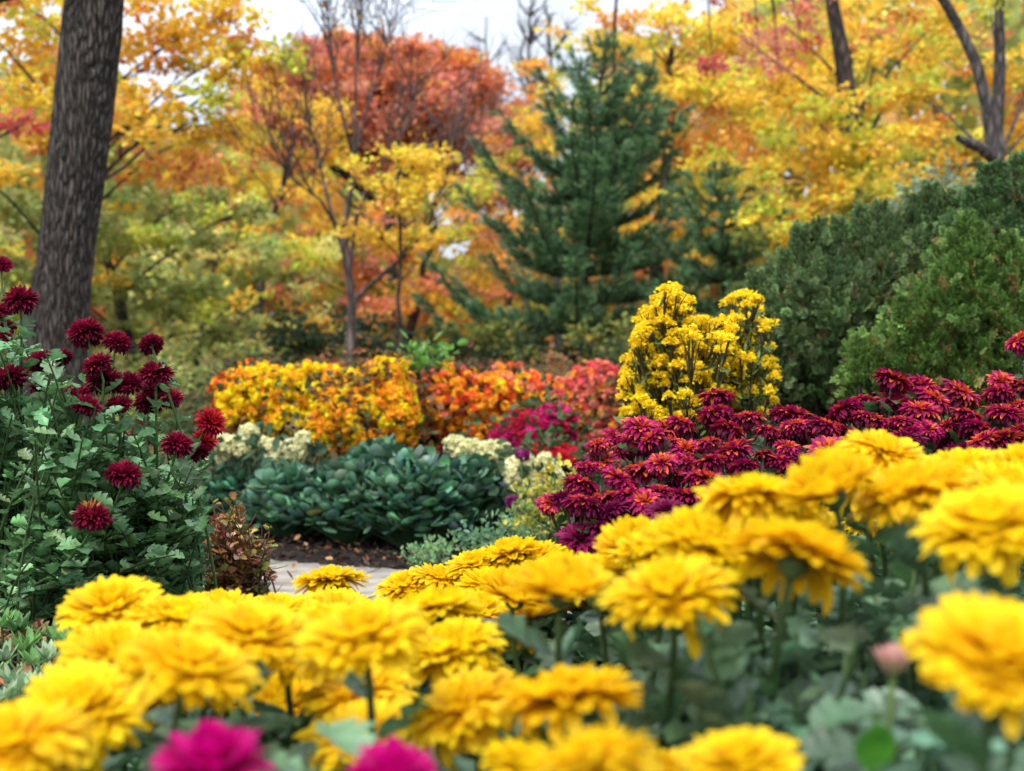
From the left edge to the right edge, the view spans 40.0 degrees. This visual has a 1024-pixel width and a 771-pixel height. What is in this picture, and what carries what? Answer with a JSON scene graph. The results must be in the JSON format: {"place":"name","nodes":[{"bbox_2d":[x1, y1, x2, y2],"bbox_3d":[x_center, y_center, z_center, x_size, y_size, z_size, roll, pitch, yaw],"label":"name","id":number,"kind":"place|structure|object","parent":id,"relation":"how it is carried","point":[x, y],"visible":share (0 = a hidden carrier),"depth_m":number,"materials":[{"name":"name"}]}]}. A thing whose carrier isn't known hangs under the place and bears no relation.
{"place":"outdoors","nodes":[
{"label":"outdoors","id":0,"kind":"place"},
{"bbox_2d":[203,559,570,619],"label":"path","id":1,"kind":"structure","parent":0,"point":[284,578],"depth_m":5.31,"materials":[{"name":"grey concrete"}]},
{"bbox_2d":[0,0,1006,326],"label":"sky","id":2,"kind":"structure","parent":0,"point":[502,15],"materials":[{"name":"white"}]},
{"bbox_2d":[0,311,1023,689],"bbox_3d":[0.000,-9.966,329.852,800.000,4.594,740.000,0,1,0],"label":"ground","id":3,"kind":"structure","parent":0,"point":[336,547],"depth_m":6.72,"materials":[{"name":"brown soil"}]},
{"bbox_2d":[0,672,42,702],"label":"ground cover plant","id":4,"kind":"object","parent":3,"relation":"on","point":[9,694],"visible":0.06,"depth_m":2.51,"materials":[{"name":"green plant"}]},
{"bbox_2d":[0,106,49,139],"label":"red leaved tree","id":5,"kind":"object","parent":3,"relation":"on","point":[13,127],"visible":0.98,"depth_m":13.14,"materials":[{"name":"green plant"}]},
{"bbox_2d":[0,638,62,700],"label":"ground cover plant","id":6,"kind":"object","parent":3,"relation":"on","point":[8,675],"visible":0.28,"depth_m":2.75,"materials":[{"name":"green plant"}]},
{"bbox_2d":[0,611,69,662],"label":"ground cover plant","id":7,"kind":"object","parent":3,"relation":"on","point":[20,622],"visible":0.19,"depth_m":3.06,"materials":[{"name":"green plant"}]},
{"bbox_2d":[0,607,72,673],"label":"ground cover plant","id":8,"kind":"object","parent":3,"relation":"on","point":[30,654],"visible":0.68,"depth_m":2.93,"materials":[{"name":"green plant"}]},
{"bbox_2d":[0,255,73,607],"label":"red chrysanthemum","id":9,"kind":"object","parent":3,"relation":"on","point":[14,368],"visible":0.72,"depth_m":3.52,"materials":[{"name":"green plant"}]},
{"bbox_2d":[0,0,123,478],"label":"tree","id":10,"kind":"object","parent":3,"relation":"on","point":[85,84],"visible":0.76,"depth_m":7.99,"materials":[{"name":"brown plant"}]},
{"bbox_2d":[0,316,146,650],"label":"red chrysanthemum","id":11,"kind":"object","parent":3,"relation":"on","point":[64,526],"visible":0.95,"depth_m":3.23,"materials":[{"name":"green plant"}]},
{"bbox_2d":[0,620,265,770],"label":"yellow chrysanthemum","id":12,"kind":"object","parent":3,"relation":"on","point":[101,694],"visible":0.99,"depth_m":1.30,"materials":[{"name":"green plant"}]},
{"bbox_2d":[0,177,270,373],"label":"olive tree","id":13,"kind":"object","parent":3,"relation":"on","point":[194,290],"visible":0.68,"depth_m":17.82,"materials":[{"name":"green plant"}]},
{"bbox_2d":[0,0,312,395],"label":"maple tree","id":14,"kind":"object","parent":3,"relation":"on","point":[30,70],"visible":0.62,"depth_m":14.88,"materials":[{"name":"yellow plant"}]},
{"bbox_2d":[91,333,228,596],"bbox_3d":[-0.928,0.240,3.554,0.430,0.743,0.914,-1,2,-34],"label":"red chrysanthemum","id":15,"kind":"object","parent":3,"relation":"on","point":[163,536],"visible":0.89,"depth_m":3.40,"materials":[{"name":"green plant"}]},
{"bbox_2d":[100,352,222,445],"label":"leafy shrub","id":16,"kind":"object","parent":3,"relation":"on","point":[165,414],"visible":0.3,"depth_m":10.88,"materials":[{"name":"green plant"}]},
{"bbox_2d":[88,330,268,402],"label":"leafy shrub","id":17,"kind":"object","parent":3,"relation":"on","point":[182,351],"visible":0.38,"depth_m":15.02,"materials":[{"name":"green plant"}]},
{"bbox_2d":[118,244,274,365],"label":"young tree","id":18,"kind":"object","parent":3,"relation":"on","point":[176,328],"visible":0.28,"depth_m":19.98,"materials":[{"name":"green plant"}]},
{"bbox_2d":[150,719,276,770],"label":"magenta flower","id":19,"kind":"object","parent":3,"relation":"on","point":[209,745],"visible":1,"depth_m":1.02,"materials":[{"name":"pink plant"}]},
{"bbox_2d":[170,333,281,456],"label":"azalea bush","id":20,"kind":"object","parent":3,"relation":"on","point":[212,379],"visible":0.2,"depth_m":8.13,"materials":[{"name":"orange plant"}]},
{"bbox_2d":[188,459,264,523],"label":"broad leaved plant","id":21,"kind":"object","parent":3,"relation":"on","point":[220,488],"visible":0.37,"depth_m":6.80,"materials":[{"name":"green plant"}]},
{"bbox_2d":[54,574,411,770],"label":"yellow chrysanthemum","id":22,"kind":"object","parent":3,"relation":"on","point":[264,631],"visible":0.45,"depth_m":1.81,"materials":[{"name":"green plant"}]},
{"bbox_2d":[135,187,341,376],"bbox_3d":[-4.084,-1.465,21.036,3.340,2.992,2.086,0,1,0],"label":"birch tree","id":23,"kind":"object","parent":3,"relation":"on","point":[262,246],"visible":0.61,"depth_m":21.02,"materials":[{"name":"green plant"}]},
{"bbox_2d":[198,492,287,597],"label":"dry shrub","id":24,"kind":"object","parent":3,"relation":"on","point":[242,563],"visible":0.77,"depth_m":3.95,"materials":[{"name":"brown plant"}]},
{"bbox_2d":[194,420,308,490],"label":"plume flower","id":25,"kind":"object","parent":3,"relation":"on","point":[244,442],"visible":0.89,"depth_m":6.81,"materials":[{"name":"beige plant"}]},
{"bbox_2d":[140,714,376,770],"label":"leafy plant","id":26,"kind":"object","parent":3,"relation":"on","point":[343,735],"visible":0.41,"depth_m":1.28,"materials":[{"name":"green plant"}]},
{"bbox_2d":[190,60,359,359],"bbox_3d":[-3.957,-2.817,23.986,2.918,5.474,2.068,0,2,10],"label":"ash tree","id":27,"kind":"object","parent":3,"relation":"on","point":[296,197],"visible":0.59,"depth_m":23.93,"materials":[{"name":"yellow plant"}]},
{"bbox_2d":[235,460,317,539],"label":"broad leaved plant","id":28,"kind":"object","parent":3,"relation":"on","point":[276,504],"visible":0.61,"depth_m":6.50,"materials":[{"name":"green plant"}]},
{"bbox_2d":[0,477,557,684],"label":"fallen leaves","id":29,"kind":"object","parent":3,"relation":"on","point":[38,623],"visible":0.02,"depth_m":3.20,"materials":[{"name":"brown plant"}]},
{"bbox_2d":[242,429,327,492],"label":"plume flower","id":30,"kind":"object","parent":3,"relation":"on","point":[297,448],"visible":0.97,"depth_m":6.72,"materials":[{"name":"beige plant"}]},
{"bbox_2d":[201,343,413,465],"bbox_3d":[-1.164,0.185,8.004,1.195,0.884,0.764,0,2,-11],"label":"azalea bush","id":31,"kind":"object","parent":3,"relation":"on","point":[254,394],"visible":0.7,"depth_m":7.84,"materials":[{"name":"yellow plant"}]},
{"bbox_2d":[290,564,371,754],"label":"yellow chrysanthemum","id":32,"kind":"object","parent":3,"relation":"on","point":[331,581],"visible":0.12,"depth_m":2.53,"materials":[{"name":"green plant"}]},
{"bbox_2d":[222,595,443,770],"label":"yellow chrysanthemum","id":33,"kind":"object","parent":3,"relation":"on","point":[355,657],"visible":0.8,"depth_m":1.44,"materials":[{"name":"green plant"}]},
{"bbox_2d":[247,293,419,386],"bbox_3d":[-2.072,-0.471,16.433,2.019,1.236,1.360,0,1,0],"label":"evergreen shrub","id":34,"kind":"object","parent":3,"relation":"on","point":[312,343],"visible":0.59,"depth_m":16.36,"materials":[{"name":"green plant"}]},
{"bbox_2d":[287,455,389,545],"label":"broad leaved plant","id":35,"kind":"object","parent":3,"relation":"on","point":[336,489],"visible":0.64,"depth_m":6.35,"materials":[{"name":"green plant"}]},
{"bbox_2d":[180,0,526,368],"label":"bare tree","id":36,"kind":"object","parent":3,"relation":"on","point":[353,297],"visible":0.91,"depth_m":14.81,"materials":[{"name":"brown plant"}]},
{"bbox_2d":[286,334,444,461],"bbox_3d":[-0.791,0.187,7.577,0.851,0.933,0.790,0,1,0],"label":"azalea bush","id":37,"kind":"object","parent":3,"relation":"on","point":[338,407],"visible":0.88,"depth_m":7.48,"materials":[{"name":"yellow plant"}]},
{"bbox_2d":[345,433,412,473],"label":"broad leaved plant","id":38,"kind":"object","parent":3,"relation":"on","point":[381,449],"visible":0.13,"depth_m":6.79,"materials":[{"name":"green plant"}]},
{"bbox_2d":[218,23,540,349],"bbox_3d":[-3.324,-4.631,33.892,6.959,8.357,6.435,1,2,37],"label":"red maple","id":39,"kind":"object","parent":3,"relation":"on","point":[456,59],"visible":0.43,"depth_m":33.00,"materials":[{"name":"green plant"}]},
{"bbox_2d":[348,736,436,770],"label":"magenta flower","id":40,"kind":"object","parent":3,"relation":"on","point":[392,753],"visible":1,"depth_m":1.02,"materials":[{"name":"pink plant"}]},
{"bbox_2d":[322,132,462,353],"bbox_3d":[-1.229,-1.069,14.308,1.470,2.924,1.128,0,1,0],"label":"yellow tree","id":41,"kind":"object","parent":3,"relation":"on","point":[422,160],"visible":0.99,"depth_m":14.19,"materials":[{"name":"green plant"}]},
{"bbox_2d":[265,170,552,351],"bbox_3d":[-1.801,-1.925,25.018,5.280,3.626,2.930,0,1,0],"label":"orange tree","id":42,"kind":"object","parent":3,"relation":"on","point":[366,272],"visible":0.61,"depth_m":24.68,"materials":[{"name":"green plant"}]},
{"bbox_2d":[352,445,479,549],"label":"broad leaved plant","id":43,"kind":"object","parent":3,"relation":"on","point":[416,498],"visible":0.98,"depth_m":6.21,"materials":[{"name":"green plant"}]},
{"bbox_2d":[386,329,469,450],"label":"lime green plant","id":44,"kind":"object","parent":3,"relation":"on","point":[417,361],"visible":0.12,"depth_m":8.04,"materials":[{"name":"green plant"}]},
{"bbox_2d":[0,460,863,684],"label":"mulch chips","id":45,"kind":"object","parent":3,"relation":"on","point":[283,553],"visible":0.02,"depth_m":6.11,"materials":[{"name":"brown wood"}]},
{"bbox_2d":[393,529,498,567],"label":"cushion plant","id":46,"kind":"object","parent":3,"relation":"on","point":[437,547],"visible":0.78,"depth_m":5.47,"materials":[{"name":"green plant"}]},
{"bbox_2d":[434,453,513,545],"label":"broad leaved plant","id":47,"kind":"object","parent":3,"relation":"on","point":[478,477],"visible":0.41,"depth_m":6.38,"materials":[{"name":"green plant"}]},
{"bbox_2d":[433,434,514,474],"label":"plume flower","id":48,"kind":"object","parent":3,"relation":"on","point":[456,446],"visible":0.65,"depth_m":6.66,"materials":[{"name":"beige plant"}]},
{"bbox_2d":[388,340,563,471],"bbox_3d":[-0.236,0.184,8.028,1.139,0.884,0.754,0,1,0],"label":"azalea bush","id":49,"kind":"object","parent":3,"relation":"on","point":[459,392],"visible":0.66,"depth_m":7.87,"materials":[{"name":"orange plant"}]},
{"bbox_2d":[370,535,601,749],"bbox_3d":[-0.067,0.561,2.793,0.587,0.543,0.476,0,2,13],"label":"yellow chrysanthemum","id":50,"kind":"object","parent":3,"relation":"on","point":[467,569],"visible":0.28,"depth_m":2.72,"materials":[{"name":"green plant"}]},
{"bbox_2d":[460,16,515,265],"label":"bare tree","id":51,"kind":"object","parent":3,"relation":"on","point":[485,47],"visible":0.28,"depth_m":43.96,"materials":[{"name":"grey plant"}]},
{"bbox_2d":[410,74,569,308],"bbox_3d":[-0.456,-3.082,27.055,3.422,5.755,2.082,0,1,0],"label":"tan tree","id":52,"kind":"object","parent":3,"relation":"on","point":[475,267],"visible":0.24,"depth_m":26.89,"materials":[{"name":"orange plant"}]},
{"bbox_2d":[410,308,574,372],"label":"evergreen shrub","id":53,"kind":"object","parent":3,"relation":"on","point":[488,331],"visible":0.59,"depth_m":16.89,"materials":[{"name":"green plant"}]},
{"bbox_2d":[451,502,551,549],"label":"cushion plant","id":54,"kind":"object","parent":3,"relation":"on","point":[474,534],"visible":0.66,"depth_m":5.39,"materials":[{"name":"green plant"}]},
{"bbox_2d":[0,0,1023,356],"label":"woods","id":55,"kind":"object","parent":3,"relation":"on","point":[956,100],"visible":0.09,"depth_m":39.95,"materials":[{"name":"yellow plant"}]},
{"bbox_2d":[505,494,519,534],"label":"purple flower","id":56,"kind":"object","parent":3,"relation":"on","point":[510,499],"visible":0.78,"depth_m":5.88,"materials":[{"name":"purple plant"}]},
{"bbox_2d":[390,586,646,770],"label":"yellow chrysanthemum","id":57,"kind":"object","parent":3,"relation":"on","point":[474,693],"visible":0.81,"depth_m":1.42,"materials":[{"name":"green plant"}]},
{"bbox_2d":[514,448,530,536],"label":"purple flower","id":58,"kind":"object","parent":3,"relation":"on","point":[520,454],"visible":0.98,"depth_m":5.89,"materials":[{"name":"purple plant"}]},
{"bbox_2d":[444,385,604,452],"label":"flower clump","id":59,"kind":"object","parent":3,"relation":"on","point":[519,424],"visible":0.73,"depth_m":7.11,"materials":[{"name":"pink plant"}]},
{"bbox_2d":[488,450,565,539],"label":"plume flower","id":60,"kind":"object","parent":3,"relation":"on","point":[510,470],"visible":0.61,"depth_m":6.17,"materials":[{"name":"beige plant"}]},
{"bbox_2d":[498,0,563,315],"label":"bare tree","id":61,"kind":"object","parent":3,"relation":"on","point":[530,38],"visible":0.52,"depth_m":36.25,"materials":[{"name":"grey plant"}]},
{"bbox_2d":[478,341,601,474],"bbox_3d":[0.133,0.167,8.599,1.045,0.888,0.826,0,1,0],"label":"azalea bush","id":62,"kind":"object","parent":3,"relation":"on","point":[508,366],"visible":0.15,"depth_m":8.55,"materials":[{"name":"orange plant"}]},
{"bbox_2d":[485,410,596,539],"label":"flower clump","id":63,"kind":"object","parent":3,"relation":"on","point":[568,450],"visible":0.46,"depth_m":6.36,"materials":[{"name":"red plant"}]},
{"bbox_2d":[499,3,582,350],"bbox_3d":[0.791,-5.601,38.218,2.355,9.429,2.754,0,2,10],"label":"bare tree","id":64,"kind":"object","parent":3,"relation":"on","point":[551,55],"visible":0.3,"depth_m":37.85,"materials":[{"name":"grey plant"}]},
{"bbox_2d":[407,29,730,373],"bbox_3d":[0.808,-2.271,17.929,3.542,4.630,3.931,1,2,33],"label":"pine tree","id":65,"kind":"object","parent":3,"relation":"on","point":[624,150],"visible":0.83,"depth_m":17.49,"materials":[{"name":"green plant"}]},
{"bbox_2d":[492,311,645,387],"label":"leafy shrub","id":66,"kind":"object","parent":3,"relation":"on","point":[612,355],"visible":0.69,"depth_m":15.43,"materials":[{"name":"green plant"}]},
{"bbox_2d":[545,351,626,476],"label":"azalea bush","id":67,"kind":"object","parent":3,"relation":"on","point":[580,374],"visible":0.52,"depth_m":8.27,"materials":[{"name":"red plant"}]},
{"bbox_2d":[534,427,638,624],"bbox_3d":[0.164,0.463,3.018,0.246,0.720,0.571,0,1,0],"label":"burgundy chrysanthemum","id":68,"kind":"object","parent":3,"relation":"on","point":[588,505],"visible":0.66,"depth_m":2.87,"materials":[{"name":"red plant"}]},
{"bbox_2d":[503,639,706,751],"bbox_3d":[0.125,0.575,1.517,0.348,0.575,0.438,0,1,0],"label":"leafy plant","id":69,"kind":"object","parent":3,"relation":"on","point":[631,714],"visible":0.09,"depth_m":1.52,"materials":[{"name":"green plant"}]},
{"bbox_2d":[474,506,752,751],"bbox_3d":[0.083,0.481,2.290,0.609,0.724,2.494,0,1,0],"label":"yellow chrysanthemum","id":70,"kind":"object","parent":3,"relation":"on","point":[631,588],"visible":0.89,"depth_m":1.50,"materials":[{"name":"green plant"}]},
{"bbox_2d":[479,724,805,770],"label":"yellow chrysanthemum","id":71,"kind":"object","parent":3,"relation":"on","point":[746,748],"visible":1,"depth_m":1.05,"materials":[{"name":"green plant"}]},
{"bbox_2d":[500,0,802,281],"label":"maple tree","id":72,"kind":"object","parent":3,"relation":"on","point":[674,82],"visible":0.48,"depth_m":23.78,"materials":[{"name":"yellow plant"}]},
{"bbox_2d":[609,415,705,521],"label":"burgundy chrysanthemum","id":73,"kind":"object","parent":3,"relation":"on","point":[666,449],"visible":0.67,"depth_m":3.04,"materials":[{"name":"red plant"}]},
{"bbox_2d":[612,281,749,483],"bbox_3d":[0.588,0.199,4.684,0.509,1.103,0.974,0,1,0],"label":"flowering bush","id":74,"kind":"object","parent":3,"relation":"on","point":[683,361],"visible":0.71,"depth_m":4.50,"materials":[{"name":"yellow plant"}]},
{"bbox_2d":[637,158,796,326],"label":"pine tree","id":75,"kind":"object","parent":3,"relation":"on","point":[724,274],"visible":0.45,"depth_m":16.96,"materials":[{"name":"green plant"}]},
{"bbox_2d":[612,0,834,369],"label":"drooping red tree","id":76,"kind":"object","parent":3,"relation":"on","point":[713,62],"visible":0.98,"depth_m":16.39,"materials":[{"name":"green plant"}]},
{"bbox_2d":[541,442,907,726],"bbox_3d":[0.367,0.443,2.275,0.820,0.801,2.879,0,2,-9],"label":"yellow chrysanthemum","id":77,"kind":"object","parent":3,"relation":"on","point":[792,543],"visible":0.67,"depth_m":1.50,"materials":[{"name":"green plant"}]},
{"bbox_2d":[678,387,784,641],"bbox_3d":[0.508,0.403,3.183,0.328,0.787,0.662,0,1,4],"label":"burgundy chrysanthemum","id":78,"kind":"object","parent":3,"relation":"on","point":[733,453],"visible":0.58,"depth_m":3.18,"materials":[{"name":"red plant"}]},
{"bbox_2d":[718,288,787,442],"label":"flowering bush","id":79,"kind":"object","parent":3,"relation":"on","point":[756,387],"visible":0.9,"depth_m":4.65,"materials":[{"name":"yellow plant"}]},
{"bbox_2d":[661,613,901,770],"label":"leafy plant","id":80,"kind":"object","parent":3,"relation":"on","point":[726,693],"visible":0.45,"depth_m":1.41,"materials":[{"name":"green plant"}]},
{"bbox_2d":[761,397,864,619],"bbox_3d":[0.733,0.392,3.309,0.358,0.736,0.540,0,1,0],"label":"burgundy chrysanthemum","id":81,"kind":"object","parent":3,"relation":"on","point":[796,424],"visible":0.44,"depth_m":3.24,"materials":[{"name":"red plant"}]},
{"bbox_2d":[676,0,987,237],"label":"yellow maple","id":82,"kind":"object","parent":3,"relation":"on","point":[848,142],"visible":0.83,"depth_m":18.50,"materials":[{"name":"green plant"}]},
{"bbox_2d":[725,161,946,257],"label":"yellow green tree","id":83,"kind":"object","parent":3,"relation":"on","point":[838,201],"visible":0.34,"depth_m":16.50,"materials":[{"name":"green plant"}]},
{"bbox_2d":[731,178,959,452],"bbox_3d":[1.512,-0.085,5.917,1.194,1.577,0.683,0,1,0],"label":"evergreen shrub","id":84,"kind":"object","parent":3,"relation":"on","point":[820,287],"visible":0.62,"depth_m":5.81,"materials":[{"name":"green plant"}]},
{"bbox_2d":[729,429,1023,745],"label":"yellow chrysanthemum","id":85,"kind":"object","parent":3,"relation":"on","point":[929,518],"visible":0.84,"depth_m":1.51,"materials":[{"name":"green plant"}]},
{"bbox_2d":[854,642,910,770],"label":"flower bud","id":86,"kind":"object","parent":3,"relation":"on","point":[875,747],"visible":0.91,"depth_m":1.14,"materials":[{"name":"green plant"}]},
{"bbox_2d":[846,366,951,607],"bbox_3d":[0.894,0.341,3.382,0.353,0.776,0.555,1,2,39],"label":"burgundy chrysanthemum","id":87,"kind":"object","parent":3,"relation":"on","point":[919,425],"visible":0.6,"depth_m":3.35,"materials":[{"name":"red plant"}]},
{"bbox_2d":[800,687,1023,770],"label":"leafy plant","id":88,"kind":"object","parent":3,"relation":"on","point":[834,749],"visible":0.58,"depth_m":1.25,"materials":[{"name":"green plant"}]},
{"bbox_2d":[811,559,1023,761],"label":"leafy plant","id":89,"kind":"object","parent":3,"relation":"on","point":[910,682],"visible":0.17,"depth_m":1.63,"materials":[{"name":"green plant"}]},
{"bbox_2d":[829,208,1023,455],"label":"evergreen shrub","id":90,"kind":"object","parent":3,"relation":"on","point":[956,312],"visible":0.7,"depth_m":5.35,"materials":[{"name":"green plant"}]},
{"bbox_2d":[884,151,977,214],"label":"grey green shrub","id":91,"kind":"object","parent":3,"relation":"on","point":[949,176],"visible":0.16,"depth_m":10.43,"materials":[{"name":"green plant"}]},
{"bbox_2d":[871,0,1023,201],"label":"twin stemmed maple","id":92,"kind":"object","parent":3,"relation":"on","point":[997,77],"visible":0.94,"depth_m":14.61,"materials":[{"name":"yellow plant"}]},
{"bbox_2d":[900,591,1023,770],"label":"yellow chrysanthemum","id":93,"kind":"object","parent":3,"relation":"on","point":[971,646],"visible":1,"depth_m":1.00,"materials":[{"name":"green plant"}]},
{"bbox_2d":[912,148,1023,271],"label":"evergreen shrub","id":94,"kind":"object","parent":3,"relation":"on","point":[994,196],"visible":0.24,"depth_m":5.76,"materials":[{"name":"green plant"}]},
{"bbox_2d":[932,330,1023,605],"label":"burgundy chrysanthemum","id":95,"kind":"object","parent":3,"relation":"on","point":[998,424],"visible":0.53,"depth_m":3.32,"materials":[{"name":"red plant"}]},
{"bbox_2d":[503,453,576,545],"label":"flowering plant","id":96,"kind":"object","parent":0,"point":[529,522],"visible":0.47,"depth_m":5.18,"materials":[{"name":"yellow plant"}]}
]}

